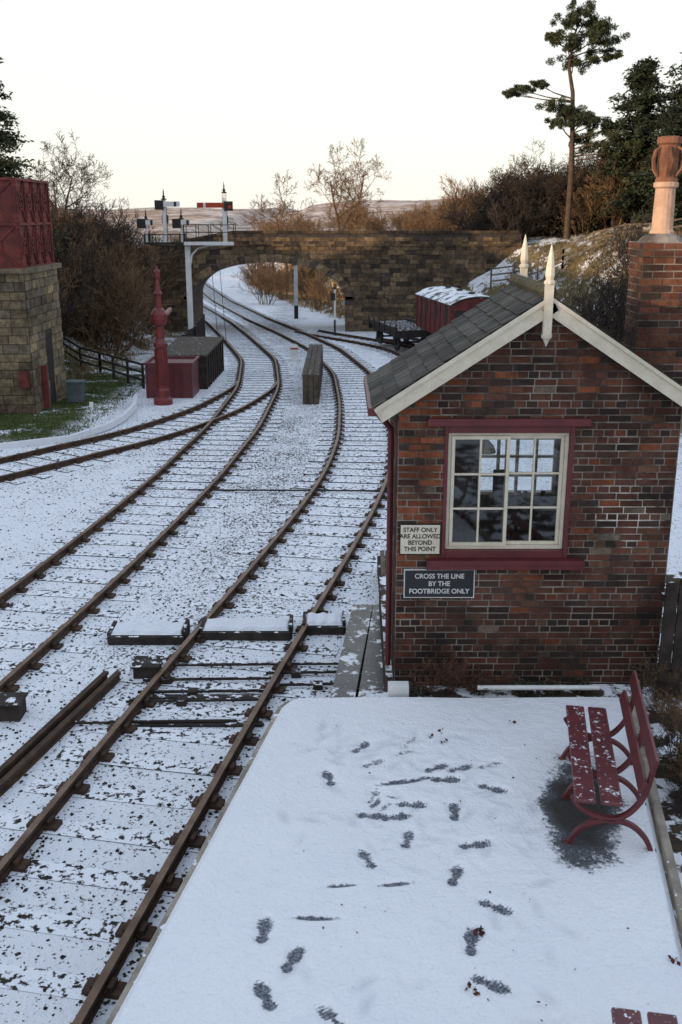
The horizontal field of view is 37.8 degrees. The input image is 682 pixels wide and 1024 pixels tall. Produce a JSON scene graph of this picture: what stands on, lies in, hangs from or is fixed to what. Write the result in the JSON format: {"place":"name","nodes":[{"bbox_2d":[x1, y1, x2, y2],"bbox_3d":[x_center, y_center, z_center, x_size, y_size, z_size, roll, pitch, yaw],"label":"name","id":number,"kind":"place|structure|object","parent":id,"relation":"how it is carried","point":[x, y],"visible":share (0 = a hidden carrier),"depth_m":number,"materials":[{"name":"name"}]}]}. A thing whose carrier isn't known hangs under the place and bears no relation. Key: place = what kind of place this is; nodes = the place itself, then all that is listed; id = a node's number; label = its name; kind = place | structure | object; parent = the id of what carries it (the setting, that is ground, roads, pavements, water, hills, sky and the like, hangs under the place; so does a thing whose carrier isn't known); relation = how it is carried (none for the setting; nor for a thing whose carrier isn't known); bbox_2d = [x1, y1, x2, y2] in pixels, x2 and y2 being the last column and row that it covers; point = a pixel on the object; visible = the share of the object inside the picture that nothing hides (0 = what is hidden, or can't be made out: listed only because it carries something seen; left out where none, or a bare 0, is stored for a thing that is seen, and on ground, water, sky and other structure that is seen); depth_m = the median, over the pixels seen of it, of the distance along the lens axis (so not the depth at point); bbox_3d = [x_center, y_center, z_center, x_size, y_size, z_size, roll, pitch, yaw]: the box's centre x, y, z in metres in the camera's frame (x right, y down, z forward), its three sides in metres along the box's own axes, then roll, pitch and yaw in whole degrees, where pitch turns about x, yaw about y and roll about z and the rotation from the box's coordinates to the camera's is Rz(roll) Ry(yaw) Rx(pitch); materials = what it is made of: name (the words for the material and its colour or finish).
{"place":"outdoors","nodes":[
{"label":"outdoors","id":0,"kind":"place"},
{"bbox_2d":[0,371,145,442],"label":"lawn grass","id":1,"kind":"structure","parent":0,"point":[94,386],"depth_m":31.65,"materials":[{"name":"green plant"}]},
{"bbox_2d":[0,199,681,1023],"bbox_3d":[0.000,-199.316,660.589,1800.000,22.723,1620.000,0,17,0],"label":"ground","id":2,"kind":"structure","parent":0,"point":[118,473],"depth_m":17.83,"materials":[{"name":"white snow"}]},
{"bbox_2d":[0,692,27,721],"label":"point motor box","id":3,"kind":"object","parent":2,"relation":"on","point":[13,707],"visible":1,"depth_m":12.08,"materials":[{"name":"black metal"}]},
{"bbox_2d":[0,177,66,413],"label":"water tower","id":4,"kind":"structure","parent":2,"relation":"on","point":[32,374],"depth_m":31.12,"materials":[{"name":"stone"}]},
{"bbox_2d":[0,57,68,254],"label":"spruce tree","id":5,"kind":"object","parent":2,"relation":"on","point":[8,140],"visible":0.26,"depth_m":42.00,"materials":[{"name":"green plant"}]},
{"bbox_2d":[0,671,120,796],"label":"switch rail","id":6,"kind":"object","parent":2,"relation":"on","point":[31,752],"visible":1,"depth_m":11.70,"materials":[{"name":"brown metal"}]},
{"bbox_2d":[34,129,100,233],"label":"bare tree","id":7,"kind":"object","parent":2,"relation":"on","point":[56,180],"visible":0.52,"depth_m":51.75,"materials":[{"name":"brown plant"}]},
{"bbox_2d":[0,394,137,448],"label":"white edging kerb","id":8,"kind":"structure","parent":2,"relation":"on","point":[128,412],"depth_m":27.32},
{"bbox_2d":[27,140,112,220],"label":"bare tree","id":9,"kind":"object","parent":2,"relation":"on","point":[73,188],"visible":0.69,"depth_m":57.23,"materials":[{"name":"brown plant"}]},
{"bbox_2d":[64,380,85,401],"bbox_3d":[-8.950,-4.085,33.636,0.600,0.700,0.500,0,17,0],"label":"grey cabinet","id":10,"kind":"object","parent":2,"relation":"on","point":[75,390],"visible":1,"depth_m":33.46,"materials":[{"name":"metal"}]},
{"bbox_2d":[89,402,92,436],"bbox_3d":[-6.869,-2.494,27.327,0.197,1.063,0.040,0,17,0],"label":"marker stake","id":11,"kind":"object","parent":2,"relation":"on","point":[91,404],"visible":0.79,"depth_m":27.27,"materials":[{"name":"white paint"}]},
{"bbox_2d":[63,336,144,388],"bbox_3d":[-9.532,-5.930,39.855,0.419,1.654,8.066,-12,20,-35],"label":"timber rail fence","id":12,"kind":"object","parent":2,"relation":"on","point":[112,370],"visible":0.81,"depth_m":39.31,"materials":[{"name":"brown wood"}]},
{"bbox_2d":[49,195,185,355],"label":"shrub thicket","id":13,"kind":"object","parent":2,"relation":"on","point":[99,279],"visible":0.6,"depth_m":46.56,"materials":[{"name":"brown plant"}]},
{"bbox_2d":[61,320,179,380],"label":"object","id":14,"kind":"structure","parent":2,"relation":"on","point":[78,370],"depth_m":44.54,"materials":[{"name":"brown plant"}]},
{"bbox_2d":[102,196,148,262],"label":"bare tree","id":15,"kind":"object","parent":2,"relation":"on","point":[133,223],"visible":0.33,"depth_m":55.08,"materials":[{"name":"brown plant"}]},
{"bbox_2d":[0,379,291,488],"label":"railway track","id":16,"kind":"structure","parent":2,"relation":"on","point":[80,459],"depth_m":27.21,"materials":[{"name":"brown metal"}]},
{"bbox_2d":[0,303,293,739],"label":"railway track","id":17,"kind":"structure","parent":2,"relation":"on","point":[29,663],"depth_m":19.76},
{"bbox_2d":[188,489,386,491],"bbox_3d":[-0.750,-0.478,22.033,5.301,0.035,0.040,0,17,1],"label":"signal wire","id":18,"kind":"object","parent":17,"relation":"on","point":[281,490],"visible":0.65,"depth_m":22.04,"materials":[{"name":"black metal"}]},
{"bbox_2d":[151,265,172,405],"bbox_3d":[-5.950,-6.038,33.621,0.640,4.550,2.527,0,17,0],"label":"water crane","id":19,"kind":"object","parent":2,"relation":"on","point":[159,314],"visible":1,"depth_m":32.72,"materials":[{"name":"red metal"}]},
{"bbox_2d":[143,356,199,397],"bbox_3d":[-5.950,-4.720,35.273,1.700,1.380,1.800,0,17,0],"label":"valve box","id":20,"kind":"object","parent":2,"relation":"on","point":[183,372],"visible":0.81,"depth_m":34.50,"materials":[{"name":"red paint"}]},
{"bbox_2d":[137,181,235,347],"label":"semaphore signal gantry","id":21,"kind":"object","parent":2,"relation":"on","point":[162,204],"visible":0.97,"depth_m":47.87,"materials":[{"name":"white metal"}]},
{"bbox_2d":[177,314,205,337],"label":"timber rail fence","id":22,"kind":"object","parent":2,"relation":"on","point":[197,329],"visible":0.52,"depth_m":49.82,"materials":[{"name":"wood"}]},
{"bbox_2d":[0,419,387,1023],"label":"ballast stones","id":23,"kind":"object","parent":2,"relation":"on","point":[155,916],"visible":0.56,"depth_m":13.93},
{"bbox_2d":[0,282,389,1023],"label":"railway track","id":24,"kind":"structure","parent":2,"relation":"on","point":[104,986],"depth_m":11.80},
{"bbox_2d":[130,656,163,678],"bbox_3d":[-2.585,2.090,13.302,0.390,0.210,0.360,0,17,0],"label":"point motor box","id":25,"kind":"object","parent":24,"relation":"on","point":[142,667],"visible":0.9,"depth_m":13.18,"materials":[{"name":"black metal"}]},
{"bbox_2d":[166,337,223,388],"bbox_3d":[-5.825,-5.825,39.169,1.850,1.470,5.700,0,17,0],"label":"bunker","id":26,"kind":"object","parent":2,"relation":"on","point":[209,351],"visible":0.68,"depth_m":38.27,"materials":[{"name":"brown wood"}]},
{"bbox_2d":[75,662,338,726],"bbox_3d":[-1.500,2.313,12.764,3.401,0.090,1.700,0,17,0],"label":"point rodding","id":27,"kind":"object","parent":2,"relation":"on","point":[191,695],"visible":0.81,"depth_m":12.68,"materials":[{"name":"black metal"}]},
{"bbox_2d":[107,610,345,644],"bbox_3d":[-1.631,1.709,14.578,3.494,0.210,0.684,-2,17,-7],"label":"rodding cover","id":28,"kind":"object","parent":2,"relation":"on","point":[224,628],"visible":0.98,"depth_m":14.42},
{"bbox_2d":[60,188,485,309],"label":"distant scrub","id":29,"kind":"object","parent":2,"relation":"on","point":[269,278],"visible":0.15,"depth_m":87.87,"materials":[{"name":"brown plant"}]},
{"bbox_2d":[247,195,298,267],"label":"bare tree","id":30,"kind":"object","parent":2,"relation":"on","point":[263,227],"visible":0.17,"depth_m":98.81,"materials":[{"name":"brown plant"}]},
{"bbox_2d":[244,171,339,293],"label":"bare tree","id":31,"kind":"object","parent":2,"relation":"on","point":[284,207],"visible":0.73,"depth_m":91.58,"materials":[{"name":"brown plant"}]},
{"bbox_2d":[290,344,298,361],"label":"ground signal","id":32,"kind":"object","parent":2,"relation":"on","point":[294,348],"visible":1,"depth_m":44.82,"materials":[{"name":"white paint"}]},
{"bbox_2d":[292,264,297,318],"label":"semaphore signal","id":33,"kind":"object","parent":2,"relation":"on","point":[295,291],"visible":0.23,"depth_m":68.40,"materials":[{"name":"white paint"}]},
{"bbox_2d":[302,344,322,403],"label":"timber ramp","id":34,"kind":"structure","parent":2,"relation":"on","point":[312,373],"depth_m":33.66,"materials":[{"name":"grey wood"}]},
{"bbox_2d":[130,231,521,331],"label":"stone road bridge","id":35,"kind":"structure","parent":2,"relation":"on","point":[383,275],"depth_m":58.21,"materials":[{"name":"stone"}]},
{"bbox_2d":[330,284,336,334],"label":"semaphore signal","id":36,"kind":"object","parent":2,"relation":"on","point":[332,296],"visible":0.95,"depth_m":56.21,"materials":[{"name":"white paint"}]},
{"bbox_2d":[304,141,384,230],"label":"bare tree","id":37,"kind":"object","parent":2,"relation":"on","point":[335,206],"visible":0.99,"depth_m":95.01,"materials":[{"name":"brown plant"}]},
{"bbox_2d":[313,138,391,230],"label":"bare tree","id":38,"kind":"object","parent":2,"relation":"on","point":[363,174],"visible":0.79,"depth_m":102.73,"materials":[{"name":"brown plant"}]},
{"bbox_2d":[293,329,413,358],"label":"railway track","id":39,"kind":"structure","parent":2,"relation":"on","point":[392,351],"depth_m":52.72,"materials":[{"name":"brown metal"}]},
{"bbox_2d":[330,605,383,697],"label":"boarded crossing slab","id":40,"kind":"structure","parent":2,"relation":"on","point":[359,672],"depth_m":12.75,"materials":[{"name":"grey wood"}]},
{"bbox_2d":[377,550,385,586],"bbox_3d":[0.810,1.163,16.094,0.380,0.390,2.220,0,17,0],"label":"plank step","id":41,"kind":"object","parent":2,"relation":"on","point":[381,564],"visible":0.17,"depth_m":16.55,"materials":[{"name":"grey wood"}]},
{"bbox_2d":[105,697,681,1023],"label":"platform","id":42,"kind":"structure","parent":2,"relation":"on","point":[241,935],"depth_m":7.49,"materials":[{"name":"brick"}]},
{"bbox_2d":[298,715,680,1021],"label":"dead leaves","id":43,"kind":"object","parent":42,"relation":"on","point":[481,933],"visible":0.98,"depth_m":7.00,"materials":[{"name":"brown plant"}]},
{"bbox_2d":[558,670,659,852],"bbox_3d":[2.271,2.081,8.506,0.720,0.886,1.600,3,17,9],"label":"park bench","id":44,"kind":"object","parent":42,"relation":"on","point":[605,773],"visible":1,"depth_m":8.29,"materials":[{"name":"red paint"}]},
{"bbox_2d":[611,1007,677,1023],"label":"park bench","id":45,"kind":"object","parent":42,"relation":"on","point":[624,1016],"visible":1,"depth_m":5.67,"materials":[{"name":"red paint"}]},
{"bbox_2d":[627,693,681,936],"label":"edging kerb","id":46,"kind":"structure","parent":42,"relation":"on","point":[669,859],"depth_m":8.02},
{"bbox_2d":[375,337,420,345],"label":"railway track","id":47,"kind":"structure","parent":2,"relation":"on","point":[410,339],"depth_m":53.80,"materials":[{"name":"grey metal"}]},
{"bbox_2d":[415,286,488,334],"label":"railway coach","id":48,"kind":"object","parent":47,"relation":"on","point":[438,308],"visible":0.38,"depth_m":45.58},
{"bbox_2d":[368,315,429,350],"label":"flat wagon","id":49,"kind":"object","parent":2,"relation":"on","point":[407,329],"visible":0.77,"depth_m":48.84,"materials":[{"name":"black metal"}]},
{"bbox_2d":[258,228,560,318],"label":"cutting grass","id":50,"kind":"structure","parent":2,"relation":"on","point":[330,282],"depth_m":81.48,"materials":[{"name":"brown plant"}]},
{"bbox_2d":[447,205,478,230],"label":"bare tree","id":51,"kind":"object","parent":2,"relation":"on","point":[463,217],"visible":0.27,"depth_m":62.87,"materials":[{"name":"brown plant"}]},
{"bbox_2d":[479,186,512,225],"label":"bare tree","id":52,"kind":"object","parent":2,"relation":"on","point":[491,200],"visible":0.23,"depth_m":60.73,"materials":[{"name":"brown plant"}]},
{"bbox_2d":[488,152,534,229],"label":"bare tree","id":53,"kind":"object","parent":2,"relation":"on","point":[521,165],"visible":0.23,"depth_m":61.28,"materials":[{"name":"brown plant"}]},
{"bbox_2d":[364,572,681,885],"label":"flower bed","id":54,"kind":"object","parent":2,"relation":"on","point":[673,818],"visible":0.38,"depth_m":10.69,"materials":[{"name":"white snow"}]},
{"bbox_2d":[399,654,451,694],"bbox_3d":[0.901,1.773,10.663,0.552,0.422,0.532,0,17,0],"label":"dead plant","id":55,"kind":"object","parent":54,"relation":"on","point":[437,679],"visible":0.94,"depth_m":10.68,"materials":[{"name":"brown plant"}]},
{"bbox_2d":[426,647,473,694],"bbox_3d":[1.161,1.702,10.716,0.506,0.544,0.644,5,17,17],"label":"dead plant","id":56,"kind":"object","parent":54,"relation":"on","point":[457,668],"visible":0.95,"depth_m":10.69,"materials":[{"name":"brown plant"}]},
{"bbox_2d":[446,658,502,694],"bbox_3d":[1.483,1.801,10.689,0.767,0.353,0.442,-9,19,-27],"label":"dead plant","id":57,"kind":"object","parent":54,"relation":"on","point":[483,682],"visible":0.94,"depth_m":10.71,"materials":[{"name":"brown plant"}]},
{"bbox_2d":[388,681,599,696],"bbox_3d":[1.625,1.889,10.597,2.250,0.140,0.130,0,17,0],"label":"snowy pipe","id":58,"kind":"object","parent":54,"relation":"on","point":[398,688],"visible":0.96,"depth_m":10.57,"materials":[{"name":"white snow"}]},
{"bbox_2d":[487,667,518,690],"bbox_3d":[1.716,1.812,10.744,0.369,0.279,0.275,-7,18,-22],"label":"dead plant","id":59,"kind":"object","parent":54,"relation":"on","point":[500,682],"visible":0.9,"depth_m":10.71,"materials":[{"name":"brown plant"}]},
{"bbox_2d":[364,136,681,685],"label":"brick station hut","id":60,"kind":"object","parent":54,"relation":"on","point":[570,567],"visible":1,"depth_m":10.50,"materials":[{"name":"red brick"}]},
{"bbox_2d":[399,523,440,554],"bbox_3d":[0.830,0.286,10.454,0.436,0.341,0.027,0,17,0],"label":"staff only sign","id":61,"kind":"object","parent":60,"relation":"attached to","point":[419,538],"visible":1,"depth_m":10.44,"materials":[{"name":"white metal"}]},
{"bbox_2d":[403,569,474,597],"bbox_3d":[1.045,0.762,10.599,0.754,0.324,0.023,0,17,0],"label":"footbridge sign","id":62,"kind":"object","parent":60,"relation":"attached to","point":[421,583],"visible":1,"depth_m":10.59,"materials":[{"name":"black metal"}]},
{"bbox_2d":[445,433,569,548],"bbox_3d":[1.720,-0.221,10.396,1.240,1.260,0.084,0,17,0],"label":"window frame","id":63,"kind":"structure","parent":60,"relation":"in","point":[556,543],"depth_m":10.38,"materials":[{"name":"beige paint"}]},
{"bbox_2d":[409,675,681,789],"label":"evergreen shrub","id":64,"kind":"object","parent":54,"relation":"on","point":[415,690],"visible":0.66,"depth_m":10.71,"materials":[{"name":"green plant"}]},
{"bbox_2d":[630,652,681,701],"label":"winter plant","id":65,"kind":"object","parent":54,"relation":"on","point":[656,678],"visible":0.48,"depth_m":10.49,"materials":[{"name":"brown plant"}]},
{"bbox_2d":[636,713,681,763],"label":"winter plant","id":66,"kind":"object","parent":54,"relation":"on","point":[673,735],"visible":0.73,"depth_m":9.34,"materials":[{"name":"brown plant"}]},
{"bbox_2d":[638,655,681,711],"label":"winter plant","id":67,"kind":"object","parent":54,"relation":"on","point":[661,681],"visible":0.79,"depth_m":10.28,"materials":[{"name":"brown plant"}]},
{"bbox_2d":[647,688,681,732],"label":"winter plant","id":68,"kind":"object","parent":54,"relation":"on","point":[677,711],"visible":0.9,"depth_m":9.92,"materials":[{"name":"brown plant"}]},
{"bbox_2d":[654,579,681,697],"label":"timber fence panel","id":69,"kind":"object","parent":54,"relation":"on","point":[671,596],"visible":0.69,"depth_m":10.41,"materials":[{"name":"brown wood"}]},
{"bbox_2d":[662,766,681,812],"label":"winter plant","id":70,"kind":"object","parent":54,"relation":"on","point":[674,795],"visible":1,"depth_m":8.62,"materials":[{"name":"brown plant"}]},
{"bbox_2d":[665,725,681,779],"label":"winter plant","id":71,"kind":"object","parent":54,"relation":"on","point":[680,774],"visible":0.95,"depth_m":8.88,"materials":[{"name":"plant"}]},
{"bbox_2d":[488,138,564,227],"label":"bare tree","id":72,"kind":"object","parent":2,"relation":"on","point":[528,175],"visible":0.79,"depth_m":59.12,"materials":[{"name":"brown plant"}]},
{"bbox_2d":[449,169,616,237],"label":"evergreen undergrowth","id":73,"kind":"object","parent":2,"relation":"on","point":[592,224],"visible":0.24,"depth_m":59.54,"materials":[{"name":"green plant"}]},
{"bbox_2d":[421,133,650,247],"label":"hillside thicket","id":74,"kind":"object","parent":2,"relation":"on","point":[473,199],"visible":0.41,"depth_m":59.45,"materials":[{"name":"brown plant"}]},
{"bbox_2d":[543,164,587,236],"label":"bare tree","id":75,"kind":"object","parent":2,"relation":"on","point":[549,183],"visible":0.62,"depth_m":58.76,"materials":[{"name":"brown plant"}]},
{"bbox_2d":[500,0,646,239],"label":"scots pine tree","id":76,"kind":"object","parent":2,"relation":"on","point":[572,115],"visible":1,"depth_m":55.30,"materials":[{"name":"green plant"}]},
{"bbox_2d":[480,228,681,336],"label":"bank grass","id":77,"kind":"structure","parent":2,"relation":"on","point":[583,275],"depth_m":53.01,"materials":[{"name":"plant"}]},
{"bbox_2d":[490,218,681,288],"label":"post and rail fence","id":78,"kind":"object","parent":2,"relation":"on","point":[562,255],"visible":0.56,"depth_m":53.56,"materials":[{"name":"brown wood"}]},
{"bbox_2d":[560,140,616,233],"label":"bare tree","id":79,"kind":"object","parent":2,"relation":"on","point":[585,174],"visible":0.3,"depth_m":60.35,"materials":[{"name":"brown plant"}]},
{"bbox_2d":[557,283,623,341],"bbox_3d":[9.395,-6.373,36.773,3.802,3.992,4.861,-11,20,-33],"label":"bank shrub","id":80,"kind":"object","parent":2,"relation":"on","point":[600,326],"visible":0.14,"depth_m":36.34,"materials":[{"name":"brown plant"}]},
{"bbox_2d":[558,254,628,340],"bbox_3d":[10.703,-7.777,38.297,4.372,4.591,5.590,11,20,34],"label":"bank shrub","id":81,"kind":"object","parent":2,"relation":"on","point":[605,292],"visible":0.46,"depth_m":37.91,"materials":[{"name":"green plant"}]},
{"bbox_2d":[569,280,619,312],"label":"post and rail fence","id":82,"kind":"object","parent":2,"relation":"on","point":[589,297],"visible":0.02,"depth_m":45.65,"materials":[{"name":"brown wood"}]},
{"bbox_2d":[594,303,622,337],"bbox_3d":[10.928,-6.346,36.948,4.009,2.948,3.544,11,20,31],"label":"bank bush foliage","id":83,"kind":"object","parent":2,"relation":"on","point":[614,315],"visible":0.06,"depth_m":38.15,"materials":[{"name":"brown plant"}]},
{"bbox_2d":[602,174,626,225],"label":"bare tree","id":84,"kind":"object","parent":2,"relation":"on","point":[612,192],"visible":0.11,"depth_m":58.35,"materials":[{"name":"brown plant"}]},
{"bbox_2d":[608,285,627,329],"bbox_3d":[11.722,-7.038,35.652,4.215,3.407,3.382,0,17,-1],"label":"bank shrub","id":85,"kind":"object","parent":2,"relation":"on","point":[622,307],"visible":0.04,"depth_m":36.43,"materials":[{"name":"brown plant"}]},
{"bbox_2d":[607,137,652,224],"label":"bare tree","id":86,"kind":"object","parent":2,"relation":"on","point":[633,166],"visible":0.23,"depth_m":56.03,"materials":[{"name":"brown plant"}]},
{"bbox_2d":[586,55,680,228],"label":"conifer tree","id":87,"kind":"object","parent":2,"relation":"on","point":[642,79],"visible":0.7,"depth_m":55.52,"materials":[{"name":"green plant"}]},
{"bbox_2d":[585,204,681,293],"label":"bank shrub","id":88,"kind":"object","parent":2,"relation":"on","point":[621,252],"visible":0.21,"depth_m":40.38,"materials":[{"name":"brown plant"}]},
{"bbox_2d":[620,52,681,209],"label":"conifer tree","id":89,"kind":"object","parent":2,"relation":"on","point":[675,89],"visible":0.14,"depth_m":54.84,"materials":[{"name":"green plant"}]},
{"bbox_2d":[622,103,681,229],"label":"conifer tree","id":90,"kind":"object","parent":2,"relation":"on","point":[672,118],"visible":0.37,"depth_m":53.56,"materials":[{"name":"green plant"}]},
{"bbox_2d":[0,0,681,209],"label":"sky","id":91,"kind":"structure","parent":0,"point":[183,99],"materials":[{"name":"white"}]}
]}

